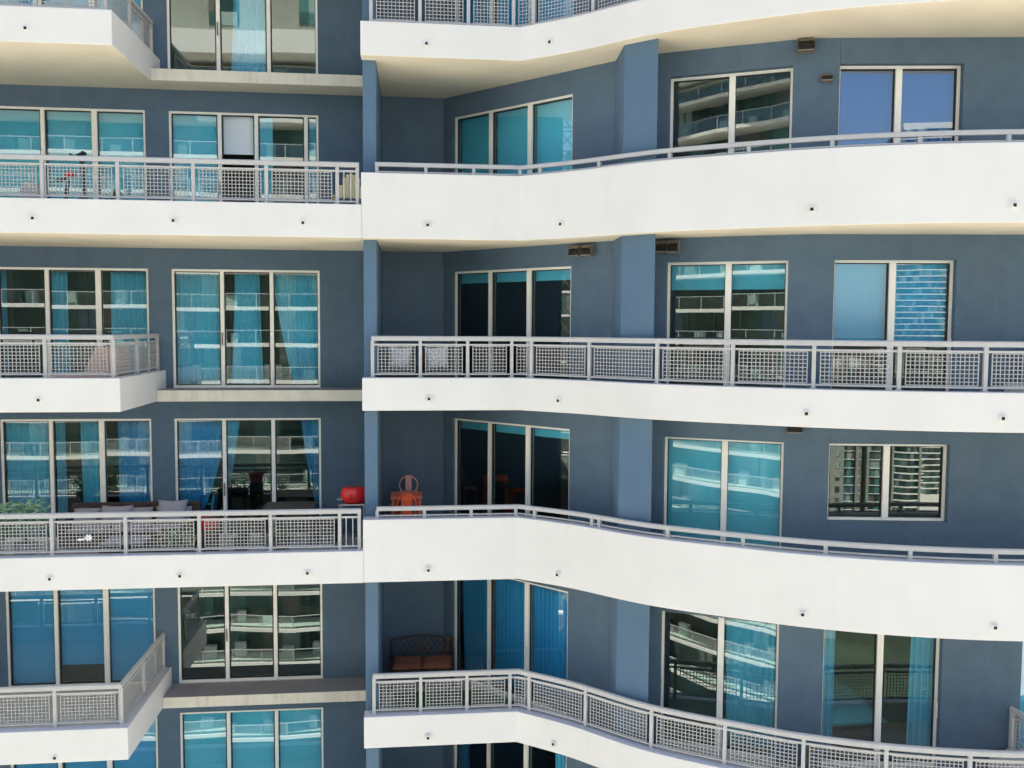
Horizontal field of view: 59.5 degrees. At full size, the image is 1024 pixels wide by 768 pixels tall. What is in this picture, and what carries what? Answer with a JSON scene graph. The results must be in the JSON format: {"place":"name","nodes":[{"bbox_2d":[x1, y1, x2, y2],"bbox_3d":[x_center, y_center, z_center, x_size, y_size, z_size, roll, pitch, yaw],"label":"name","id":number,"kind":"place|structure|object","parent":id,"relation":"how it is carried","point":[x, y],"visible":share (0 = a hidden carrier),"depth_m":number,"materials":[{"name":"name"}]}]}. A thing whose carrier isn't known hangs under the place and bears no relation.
{"place":"outdoors","nodes":[
{"label":"outdoors","id":0,"kind":"place"},
{"bbox_2d":[201,508,223,550],"bbox_3d":[-5.353,2.761,16.035,0.493,1.050,0.410,0,4,-6],"label":"chair","id":1,"kind":"object","parent":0,"point":[211,524],"visible":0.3,"depth_m":15.93,"materials":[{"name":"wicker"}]},
{"label":"ground","id":2,"kind":"structure","parent":0,"visible":0},
{"bbox_2d":[0,0,1023,767],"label":"apartment building","id":3,"kind":"structure","parent":2,"relation":"on","point":[704,132],"depth_m":15.65,"materials":[{"name":"blue paint"}]},
{"bbox_2d":[0,270,8,377],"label":"curtain","id":4,"kind":"object","parent":3,"relation":"hanging from","point":[4,304],"visible":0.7,"depth_m":17.79,"materials":[{"name":"fabric"}]},
{"bbox_2d":[0,110,39,197],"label":"roller blind","id":5,"kind":"object","parent":3,"relation":"attached to","point":[19,132],"visible":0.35,"depth_m":17.60,"materials":[{"name":"teal fabric"}]},
{"bbox_2d":[0,495,55,554],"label":"potted plant","id":6,"kind":"object","parent":3,"relation":"on","point":[25,508],"visible":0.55,"depth_m":16.05,"materials":[{"name":"green plant"}]},
{"bbox_2d":[6,422,49,536],"bbox_3d":[-9.704,1.913,18.050,0.900,2.336,0.097,0,4,-6],"label":"curtain","id":7,"kind":"object","parent":3,"relation":"hanging from","point":[27,445],"visible":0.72,"depth_m":18.02,"materials":[{"name":"fabric"}]},
{"bbox_2d":[11,590,54,683],"bbox_3d":[-9.722,4.948,18.253,0.867,2.345,0.069,0,4,-6],"label":"roller blind","id":8,"kind":"object","parent":3,"relation":"attached to","point":[33,636],"visible":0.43,"depth_m":18.23,"materials":[{"name":"blue fabric"}]},
{"bbox_2d":[51,271,69,371],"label":"curtain","id":9,"kind":"object","parent":3,"relation":"hanging from","point":[60,302],"visible":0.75,"depth_m":17.91,"materials":[{"name":"fabric"}]},
{"bbox_2d":[56,422,67,520],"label":"curtain","id":10,"kind":"object","parent":3,"relation":"hanging from","point":[61,470],"visible":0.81,"depth_m":18.09,"materials":[{"name":"fabric"}]},
{"bbox_2d":[48,111,92,198],"bbox_3d":[-8.713,-4.177,17.767,0.882,2.419,0.069,0,4,-6],"label":"roller blind","id":11,"kind":"object","parent":3,"relation":"attached to","point":[69,132],"visible":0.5,"depth_m":17.70,"materials":[{"name":"teal fabric"}]},
{"bbox_2d":[56,151,87,198],"bbox_3d":[-8.073,-3.554,16.438,0.670,1.419,0.440,0,4,-6],"label":"exercise bike","id":12,"kind":"object","parent":3,"relation":"on","point":[82,153],"visible":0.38,"depth_m":16.40,"materials":[{"name":"black plastic"}]},
{"bbox_2d":[0,106,146,199],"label":"window","id":13,"kind":"structure","parent":3,"relation":"in","point":[42,110],"depth_m":17.57,"materials":[{"name":"white metal"}]},
{"bbox_2d":[0,267,149,377],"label":"window","id":14,"kind":"structure","parent":3,"relation":"in","point":[47,270],"depth_m":17.77,"materials":[{"name":"white metal"}]},
{"bbox_2d":[0,419,152,540],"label":"window","id":15,"kind":"structure","parent":3,"relation":"in","point":[51,422],"depth_m":17.95,"materials":[{"name":"white metal"}]},
{"bbox_2d":[5,588,155,686],"bbox_3d":[-8.740,4.961,18.204,2.900,2.413,0.171,0,4,-6],"label":"window","id":16,"kind":"structure","parent":3,"relation":"in","point":[106,592],"depth_m":18.18,"materials":[{"name":"white metal"}]},
{"bbox_2d":[61,589,103,664],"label":"roller blind","id":17,"kind":"object","parent":3,"relation":"attached to","point":[82,627],"visible":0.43,"depth_m":18.32,"materials":[{"name":"blue fabric"}]},
{"bbox_2d":[11,717,157,767],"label":"window","id":18,"kind":"structure","parent":3,"relation":"in","point":[110,763],"depth_m":18.45,"materials":[{"name":"white metal"}]},
{"bbox_2d":[65,761,106,767],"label":"roller blind","id":19,"kind":"object","parent":3,"relation":"attached to","point":[93,764],"depth_m":18.51,"materials":[{"name":"blue fabric"}]},
{"bbox_2d":[80,422,99,501],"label":"curtain","id":20,"kind":"object","parent":3,"relation":"hanging from","point":[89,431],"visible":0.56,"depth_m":18.15,"materials":[{"name":"fabric"}]},
{"bbox_2d":[51,345,129,377],"bbox_3d":[-7.712,-0.262,16.387,1.180,0.880,0.610,0,4,-6],"label":"lounge chair","id":21,"kind":"object","parent":3,"relation":"on","point":[96,359],"visible":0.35,"depth_m":16.11,"materials":[{"name":"beige fabric"}]},
{"bbox_2d":[96,0,140,32],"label":"roller blind","id":22,"kind":"object","parent":3,"relation":"attached to","point":[125,6],"depth_m":17.65,"materials":[{"name":"blue fabric"}]},
{"bbox_2d":[99,113,143,199],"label":"roller blind","id":23,"kind":"object","parent":3,"relation":"attached to","point":[121,134],"visible":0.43,"depth_m":17.80,"materials":[{"name":"teal fabric"}]},
{"bbox_2d":[99,535,151,552],"bbox_3d":[-7.107,3.008,16.511,0.800,0.376,0.600,0,4,-6],"label":"ottoman","id":24,"kind":"object","parent":3,"relation":"on","point":[129,541],"visible":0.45,"depth_m":16.26,"materials":[{"name":"white wicker"}]},
{"bbox_2d":[110,272,147,373],"bbox_3d":[-7.691,-1.119,18.064,0.770,2.274,0.096,0,4,-6],"label":"curtain","id":25,"kind":"object","parent":3,"relation":"hanging from","point":[128,304],"visible":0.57,"depth_m":18.03,"materials":[{"name":"fabric"}]},
{"bbox_2d":[58,501,201,548],"bbox_3d":[-7.453,2.747,17.556,2.470,0.740,0.780,0,4,-6],"label":"outdoor sofa","id":26,"kind":"object","parent":3,"relation":"on","point":[154,506],"visible":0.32,"depth_m":17.42,"materials":[{"name":"grey wicker"}]},
{"bbox_2d":[99,505,132,524],"bbox_3d":[-7.745,2.579,17.505,0.600,0.381,0.291,0,4,-6],"label":"cushion","id":27,"kind":"object","parent":26,"relation":"on","point":[117,508],"visible":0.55,"depth_m":17.48,"materials":[{"name":"grey fabric"}]},
{"bbox_2d":[156,499,187,523],"bbox_3d":[-6.690,2.517,17.611,0.580,0.461,0.291,0,4,-6],"label":"cushion","id":28,"kind":"object","parent":26,"relation":"on","point":[178,505],"visible":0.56,"depth_m":17.58,"materials":[{"name":"grey fabric"}]},
{"bbox_2d":[110,588,153,680],"bbox_3d":[-7.796,4.946,18.454,0.882,2.345,0.069,0,4,-6],"label":"roller blind","id":29,"kind":"object","parent":3,"relation":"attached to","point":[132,637],"visible":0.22,"depth_m":18.43,"materials":[{"name":"blue fabric"}]},
{"bbox_2d":[118,421,150,501],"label":"curtain","id":30,"kind":"object","parent":3,"relation":"hanging from","point":[134,458],"visible":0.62,"depth_m":18.24,"materials":[{"name":"blue fabric"}]},
{"bbox_2d":[114,720,155,767],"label":"roller blind","id":31,"kind":"object","parent":3,"relation":"attached to","point":[143,755],"visible":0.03,"depth_m":18.61,"materials":[{"name":"blue fabric"}]},
{"bbox_2d":[151,522,193,551],"bbox_3d":[-6.279,2.892,16.570,0.600,0.610,0.600,0,4,-6],"label":"wicker armchair","id":32,"kind":"object","parent":3,"relation":"on","point":[162,533],"visible":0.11,"depth_m":16.31,"materials":[{"name":"grey wicker"}]},
{"bbox_2d":[155,522,196,551],"bbox_3d":[-5.893,2.847,15.857,0.875,0.896,0.328,0,4,-6],"label":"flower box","id":33,"kind":"object","parent":3,"relation":"on","point":[183,537],"visible":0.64,"depth_m":15.81,"materials":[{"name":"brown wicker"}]},
{"bbox_2d":[173,115,217,201],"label":"roller blind","id":34,"kind":"object","parent":3,"relation":"attached to","point":[194,136],"visible":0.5,"depth_m":17.95,"materials":[{"name":"teal fabric"}]},
{"bbox_2d":[176,272,219,383],"bbox_3d":[-6.343,-1.121,18.209,0.902,2.274,0.098,0,4,-6],"label":"curtain","id":35,"kind":"object","parent":3,"relation":"hanging from","point":[198,328],"visible":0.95,"depth_m":18.20,"materials":[{"name":"fabric"}]},
{"bbox_2d":[179,421,221,510],"bbox_3d":[-6.366,1.910,18.403,0.922,2.338,0.098,0,4,-6],"label":"curtain","id":36,"kind":"object","parent":3,"relation":"hanging from","point":[200,451],"visible":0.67,"depth_m":18.37,"materials":[{"name":"blue fabric"}]},
{"bbox_2d":[184,713,225,767],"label":"roller blind","id":37,"kind":"object","parent":3,"relation":"attached to","point":[205,740],"visible":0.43,"depth_m":18.73,"materials":[{"name":"teal fabric"}]},
{"bbox_2d":[228,421,239,487],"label":"curtain","id":38,"kind":"object","parent":3,"relation":"hanging from","point":[233,429],"visible":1,"depth_m":18.41,"materials":[{"name":"fabric"}]},
{"bbox_2d":[223,116,253,154],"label":"roller blind","id":39,"kind":"object","parent":3,"relation":"attached to","point":[238,135],"visible":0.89,"depth_m":18.02,"materials":[{"name":"white fabric"}]},
{"bbox_2d":[167,0,317,73],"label":"window","id":40,"kind":"structure","parent":3,"relation":"in","point":[268,3],"depth_m":17.77,"materials":[{"name":"white metal"}]},
{"bbox_2d":[169,111,318,203],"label":"window","id":41,"kind":"structure","parent":3,"relation":"in","point":[219,115],"depth_m":17.92,"materials":[{"name":"white metal"}]},
{"bbox_2d":[172,269,319,387],"bbox_3d":[-5.372,-1.117,18.162,2.915,2.384,0.171,0,4,-6],"label":"window","id":42,"kind":"structure","parent":3,"relation":"in","point":[271,280],"depth_m":18.14,"materials":[{"name":"white metal"}]},
{"bbox_2d":[231,273,263,383],"bbox_3d":[-5.430,-1.121,18.302,0.648,2.274,0.090,0,4,-6],"label":"curtain","id":43,"kind":"object","parent":3,"relation":"hanging from","point":[247,364],"visible":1,"depth_m":18.30,"materials":[{"name":"fabric"}]},
{"bbox_2d":[174,418,321,536],"bbox_3d":[-5.389,1.913,18.357,2.915,2.446,0.171,0,4,-6],"label":"window","id":44,"kind":"structure","parent":3,"relation":"in","point":[224,421],"depth_m":18.31,"materials":[{"name":"white metal"}]},
{"bbox_2d":[231,0,266,71],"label":"curtain","id":45,"kind":"object","parent":3,"relation":"hanging from","point":[249,46],"visible":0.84,"depth_m":17.93,"materials":[{"name":"fabric"}]},
{"bbox_2d":[178,584,322,682],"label":"window","id":46,"kind":"structure","parent":3,"relation":"in","point":[275,618],"depth_m":18.56,"materials":[{"name":"white metal"}]},
{"bbox_2d":[180,707,323,767],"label":"window","id":47,"kind":"structure","parent":3,"relation":"in","point":[229,757],"depth_m":18.67,"materials":[{"name":"white metal"}]},
{"bbox_2d":[232,711,273,767],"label":"roller blind","id":48,"kind":"object","parent":3,"relation":"attached to","point":[253,739],"visible":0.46,"depth_m":18.84,"materials":[{"name":"teal fabric"}]},
{"bbox_2d":[260,117,272,202],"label":"roller blind","id":49,"kind":"object","parent":3,"relation":"attached to","point":[266,141],"visible":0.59,"depth_m":18.09,"materials":[{"name":"teal fabric"}]},
{"bbox_2d":[261,501,317,545],"bbox_3d":[-4.433,2.799,17.859,1.000,0.750,0.850,0,4,-6],"label":"dining table","id":50,"kind":"object","parent":3,"relation":"on","point":[292,505],"visible":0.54,"depth_m":17.76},
{"bbox_2d":[275,273,317,383],"bbox_3d":[-4.416,-1.123,18.410,0.912,2.275,0.097,0,4,-6],"label":"curtain","id":51,"kind":"object","parent":3,"relation":"hanging from","point":[296,297],"visible":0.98,"depth_m":18.41,"materials":[{"name":"fabric"}]},
{"bbox_2d":[280,709,320,767],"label":"roller blind","id":52,"kind":"object","parent":3,"relation":"attached to","point":[300,738],"visible":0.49,"depth_m":18.94,"materials":[{"name":"teal fabric"}]},
{"bbox_2d":[301,420,318,515],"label":"curtain","id":53,"kind":"object","parent":3,"relation":"hanging from","point":[310,433],"visible":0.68,"depth_m":18.59,"materials":[{"name":"blue fabric"}]},
{"bbox_2d":[309,119,315,202],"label":"roller blind","id":54,"kind":"object","parent":3,"relation":"attached to","point":[312,139],"visible":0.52,"depth_m":18.19,"materials":[{"name":"white fabric"}]},
{"bbox_2d":[332,174,360,203],"bbox_3d":[-2.965,-3.353,16.436,0.640,1.096,0.671,0,4,-6],"label":"garden chair","id":55,"kind":"object","parent":3,"relation":"on","point":[347,187],"visible":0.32,"depth_m":16.64,"materials":[{"name":"beige fabric"}]},
{"bbox_2d":[337,486,364,544],"bbox_3d":[-3.077,2.604,17.345,0.592,1.220,0.463,0,4,-6],"label":"barbecue grill","id":56,"kind":"object","parent":3,"relation":"on","point":[352,496],"visible":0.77,"depth_m":17.18,"materials":[{"name":"red metal"}]},
{"bbox_2d":[380,353,415,376],"bbox_3d":[-2.149,-0.210,16.935,0.660,0.765,0.628,0,4,-6],"label":"patio chair","id":57,"kind":"object","parent":3,"relation":"on","point":[387,357],"visible":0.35,"depth_m":17.10,"materials":[{"name":"grey wicker"}]},
{"bbox_2d":[387,347,410,370],"bbox_3d":[-2.132,-0.489,16.965,0.474,0.477,0.232,0,4,-6],"label":"cushion","id":58,"kind":"object","parent":57,"relation":"on","point":[403,356],"visible":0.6,"depth_m":16.89,"materials":[{"name":"white fabric"}]},
{"bbox_2d":[390,492,421,516],"bbox_3d":[-2.086,2.687,17.719,0.635,1.022,0.560,0,4,-6],"label":"bar table","id":59,"kind":"object","parent":3,"relation":"on","point":[396,495],"visible":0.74,"depth_m":17.48,"materials":[{"name":"orange wood"}]},
{"bbox_2d":[395,493,417,516],"bbox_3d":[-2.021,2.641,17.194,0.441,1.184,0.411,0,4,-6],"label":"bar stool","id":60,"kind":"object","parent":3,"relation":"on","point":[406,499],"visible":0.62,"depth_m":16.98,"materials":[{"name":"orange paint"}]},
{"bbox_2d":[390,634,453,688],"bbox_3d":[-1.849,5.714,18.433,1.328,0.959,0.578,0,4,-6],"label":"garden bench","id":61,"kind":"object","parent":3,"relation":"on","point":[421,664],"visible":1,"depth_m":18.43,"materials":[{"name":"metal"}]},
{"bbox_2d":[422,352,453,376],"bbox_3d":[-1.442,-0.211,17.009,0.660,0.765,0.628,0,4,-6],"label":"patio chair","id":62,"kind":"object","parent":3,"relation":"on","point":[423,362],"visible":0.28,"depth_m":17.19,"materials":[{"name":"grey wicker"}]},
{"bbox_2d":[424,347,449,370],"bbox_3d":[-1.426,-0.490,17.038,0.486,0.489,0.232,0,4,-6],"label":"cushion","id":63,"kind":"object","parent":62,"relation":"on","point":[433,356],"visible":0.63,"depth_m":16.96,"materials":[{"name":"white fabric"}]},
{"bbox_2d":[392,690,524,710],"bbox_3d":[-0.883,6.270,17.120,2.800,0.025,2.000,0,4,-6],"label":"turf mat","id":64,"kind":"object","parent":3,"relation":"on","point":[471,698],"visible":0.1,"depth_m":17.65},
{"bbox_2d":[461,744,470,767],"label":"curtain","id":65,"kind":"object","parent":3,"relation":"hanging from","point":[465,755],"visible":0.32,"depth_m":18.99,"materials":[{"name":"blue fabric"}]},
{"bbox_2d":[461,273,487,283],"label":"roller blind","id":66,"kind":"object","parent":3,"relation":"attached to","point":[473,278],"visible":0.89,"depth_m":18.19,"materials":[{"name":"teal fabric"}]},
{"bbox_2d":[463,0,488,22],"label":"roller blind","id":67,"kind":"object","parent":3,"relation":"attached to","point":[471,11],"depth_m":17.85,"materials":[{"name":"blue fabric"}]},
{"bbox_2d":[463,580,493,681],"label":"curtain","id":68,"kind":"object","parent":3,"relation":"hanging from","point":[475,619],"visible":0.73,"depth_m":18.63,"materials":[{"name":"blue fabric"}]},
{"bbox_2d":[462,114,495,174],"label":"roller blind","id":69,"kind":"object","parent":3,"relation":"attached to","point":[475,140],"visible":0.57,"depth_m":18.00,"materials":[{"name":"teal fabric"}]},
{"bbox_2d":[454,743,530,767],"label":"window","id":70,"kind":"structure","parent":3,"relation":"in","point":[527,749],"depth_m":18.34,"materials":[{"name":"white metal"}]},
{"bbox_2d":[456,0,531,23],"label":"window","id":71,"kind":"structure","parent":3,"relation":"in","point":[490,4],"depth_m":17.39,"materials":[{"name":"white metal"}]},
{"bbox_2d":[495,579,524,693],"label":"curtain","id":72,"kind":"object","parent":3,"relation":"hanging from","point":[509,619],"visible":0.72,"depth_m":18.02,"materials":[{"name":"blue fabric"}]},
{"bbox_2d":[496,425,525,434],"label":"roller blind","id":73,"kind":"object","parent":3,"relation":"attached to","point":[511,429],"visible":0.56,"depth_m":17.75,"materials":[{"name":"teal fabric"}]},
{"bbox_2d":[455,579,567,714],"bbox_3d":[-0.052,5.030,17.861,2.970,2.413,0.178,3,5,40],"label":"window","id":74,"kind":"structure","parent":3,"relation":"in","point":[490,583],"depth_m":18.12,"materials":[{"name":"white metal"}]},
{"bbox_2d":[497,272,526,281],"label":"roller blind","id":75,"kind":"object","parent":3,"relation":"attached to","point":[513,277],"visible":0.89,"depth_m":17.55,"materials":[{"name":"teal fabric"}]},
{"bbox_2d":[497,108,527,175],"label":"roller blind","id":76,"kind":"object","parent":3,"relation":"attached to","point":[512,137],"visible":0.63,"depth_m":17.39,"materials":[{"name":"teal fabric"}]},
{"bbox_2d":[455,418,569,518],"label":"window","id":77,"kind":"structure","parent":3,"relation":"in","point":[529,428],"depth_m":17.92,"materials":[{"name":"white metal"}]},
{"bbox_2d":[498,0,527,24],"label":"roller blind","id":78,"kind":"object","parent":3,"relation":"attached to","point":[510,11],"visible":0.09,"depth_m":17.26,"materials":[{"name":"blue fabric"}]},
{"bbox_2d":[455,266,570,376],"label":"window","id":79,"kind":"structure","parent":3,"relation":"in","point":[530,271],"depth_m":17.73,"materials":[{"name":"white metal"}]},
{"bbox_2d":[455,94,572,174],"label":"window","id":80,"kind":"structure","parent":3,"relation":"in","point":[531,106],"depth_m":17.36,"materials":[{"name":"white metal"}]},
{"bbox_2d":[532,585,567,707],"bbox_3d":[0.790,5.073,17.351,0.969,2.303,0.097,3,5,40],"label":"curtain","id":81,"kind":"object","parent":3,"relation":"hanging from","point":[550,632],"visible":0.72,"depth_m":17.38,"materials":[{"name":"blue fabric"}]},
{"bbox_2d":[534,428,568,438],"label":"roller blind","id":82,"kind":"object","parent":3,"relation":"attached to","point":[552,433],"visible":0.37,"depth_m":17.09,"materials":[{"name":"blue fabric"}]},
{"bbox_2d":[536,270,570,280],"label":"roller blind","id":83,"kind":"object","parent":3,"relation":"attached to","point":[553,275],"visible":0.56,"depth_m":16.90,"materials":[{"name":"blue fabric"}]},
{"bbox_2d":[537,99,571,172],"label":"roller blind","id":84,"kind":"object","parent":3,"relation":"attached to","point":[554,131],"visible":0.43,"depth_m":16.73,"materials":[{"name":"teal fabric"}]},
{"bbox_2d":[538,0,572,20],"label":"roller blind","id":85,"kind":"object","parent":3,"relation":"attached to","point":[561,8],"visible":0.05,"depth_m":16.59,"materials":[{"name":"blue fabric"}]},
{"bbox_2d":[668,439,720,541],"bbox_3d":[3.210,2.126,15.697,0.938,2.378,0.069,2,4,20],"label":"roller blind","id":86,"kind":"object","parent":3,"relation":"attached to","point":[694,482],"visible":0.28,"depth_m":15.65,"materials":[{"name":"teal fabric"}]},
{"bbox_2d":[672,265,724,289],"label":"roller blind","id":87,"kind":"object","parent":3,"relation":"attached to","point":[698,277],"visible":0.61,"depth_m":15.42,"materials":[{"name":"teal fabric"}]},
{"bbox_2d":[661,611,778,759],"bbox_3d":[3.594,5.197,15.581,1.997,2.413,0.176,2,4,20],"label":"window","id":88,"kind":"structure","parent":3,"relation":"in","point":[721,621],"depth_m":15.55,"materials":[{"name":"white metal"}]},
{"bbox_2d":[663,437,783,548],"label":"window","id":89,"kind":"structure","parent":3,"relation":"in","point":[724,443],"depth_m":15.33,"materials":[{"name":"white metal"}]},
{"bbox_2d":[666,260,787,386],"bbox_3d":[3.627,-0.877,15.191,1.997,2.384,0.176,2,4,20],"label":"window","id":90,"kind":"structure","parent":3,"relation":"in","point":[728,265],"depth_m":15.14,"materials":[{"name":"white metal"}]},
{"bbox_2d":[670,68,792,156],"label":"window","id":91,"kind":"structure","parent":3,"relation":"in","point":[732,77],"depth_m":14.92,"materials":[{"name":"white metal"}]},
{"bbox_2d":[725,619,775,752],"bbox_3d":[4.143,5.208,15.537,0.904,2.303,0.096,2,4,20],"label":"curtain","id":92,"kind":"object","parent":3,"relation":"hanging from","point":[750,650],"visible":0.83,"depth_m":15.54,"materials":[{"name":"fabric"}]},
{"bbox_2d":[727,442,780,548],"bbox_3d":[4.146,2.154,15.350,0.878,2.378,0.069,2,4,20],"label":"roller blind","id":93,"kind":"object","parent":3,"relation":"attached to","point":[753,487],"visible":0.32,"depth_m":15.30,"materials":[{"name":"teal fabric"}]},
{"bbox_2d":[732,264,784,289],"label":"roller blind","id":94,"kind":"object","parent":3,"relation":"attached to","point":[747,277],"visible":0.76,"depth_m":15.07,"materials":[{"name":"teal fabric"}]},
{"bbox_2d":[821,629,834,756],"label":"curtain","id":95,"kind":"object","parent":3,"relation":"hanging from","point":[828,683],"visible":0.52,"depth_m":15.25,"materials":[{"name":"fabric"}]},
{"bbox_2d":[833,264,886,340],"bbox_3d":[5.728,-1.346,14.836,0.886,1.320,0.069,0,4,2],"label":"roller blind","id":96,"kind":"object","parent":3,"relation":"attached to","point":[859,301],"visible":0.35,"depth_m":14.81,"materials":[{"name":"blue fabric"}]},
{"bbox_2d":[832,675,887,748],"bbox_3d":[5.644,5.841,16.715,1.600,0.964,2.360,0,4,-6],"label":"bed","id":97,"kind":"object","parent":3,"relation":"on","point":[852,713],"visible":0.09,"depth_m":15.72,"materials":[{"name":"black fabric"}]},
{"bbox_2d":[839,71,892,144],"bbox_3d":[5.742,-3.899,14.672,0.886,2.419,0.069,0,4,2],"label":"roller blind","id":98,"kind":"object","parent":3,"relation":"attached to","point":[865,101],"visible":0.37,"depth_m":14.60,"materials":[{"name":"blue fabric"}]},
{"bbox_2d":[820,629,939,765],"bbox_3d":[6.175,5.242,15.091,1.953,2.413,0.172,0,4,2],"label":"window","id":99,"kind":"structure","parent":3,"relation":"in","point":[879,638],"depth_m":15.08,"materials":[{"name":"white metal"}]},
{"bbox_2d":[827,444,946,520],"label":"window","id":100,"kind":"structure","parent":3,"relation":"in","point":[885,448],"depth_m":14.85,"materials":[{"name":"white metal"}]},
{"bbox_2d":[831,260,953,390],"bbox_3d":[6.208,-0.832,14.701,1.953,2.384,0.172,0,4,2],"label":"window","id":101,"kind":"structure","parent":3,"relation":"in","point":[891,264],"depth_m":14.64,"materials":[{"name":"white metal"}]},
{"bbox_2d":[838,66,960,144],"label":"window","id":102,"kind":"structure","parent":3,"relation":"in","point":[897,70],"depth_m":14.43,"materials":[{"name":"white metal"}]},
{"bbox_2d":[905,637,933,759],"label":"curtain","id":103,"kind":"object","parent":3,"relation":"hanging from","point":[918,730],"visible":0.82,"depth_m":15.21,"materials":[{"name":"fabric"}]},
{"bbox_2d":[894,264,946,340],"bbox_3d":[6.704,-1.339,14.805,0.886,1.320,0.069,0,4,2],"label":"roller blind","id":104,"kind":"object","parent":3,"relation":"attached to","point":[920,295],"visible":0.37,"depth_m":14.78,"materials":[{"name":"blue fabric"}]},
{"bbox_2d":[900,71,953,142],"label":"roller blind","id":105,"kind":"object","parent":3,"relation":"attached to","point":[927,101],"visible":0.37,"depth_m":14.57,"materials":[{"name":"blue fabric"}]},
{"bbox_2d":[1019,641,1023,748],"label":"roller blind","id":106,"kind":"object","parent":3,"relation":"attached to","point":[1022,693],"depth_m":15.20,"materials":[{"name":"white fabric"}]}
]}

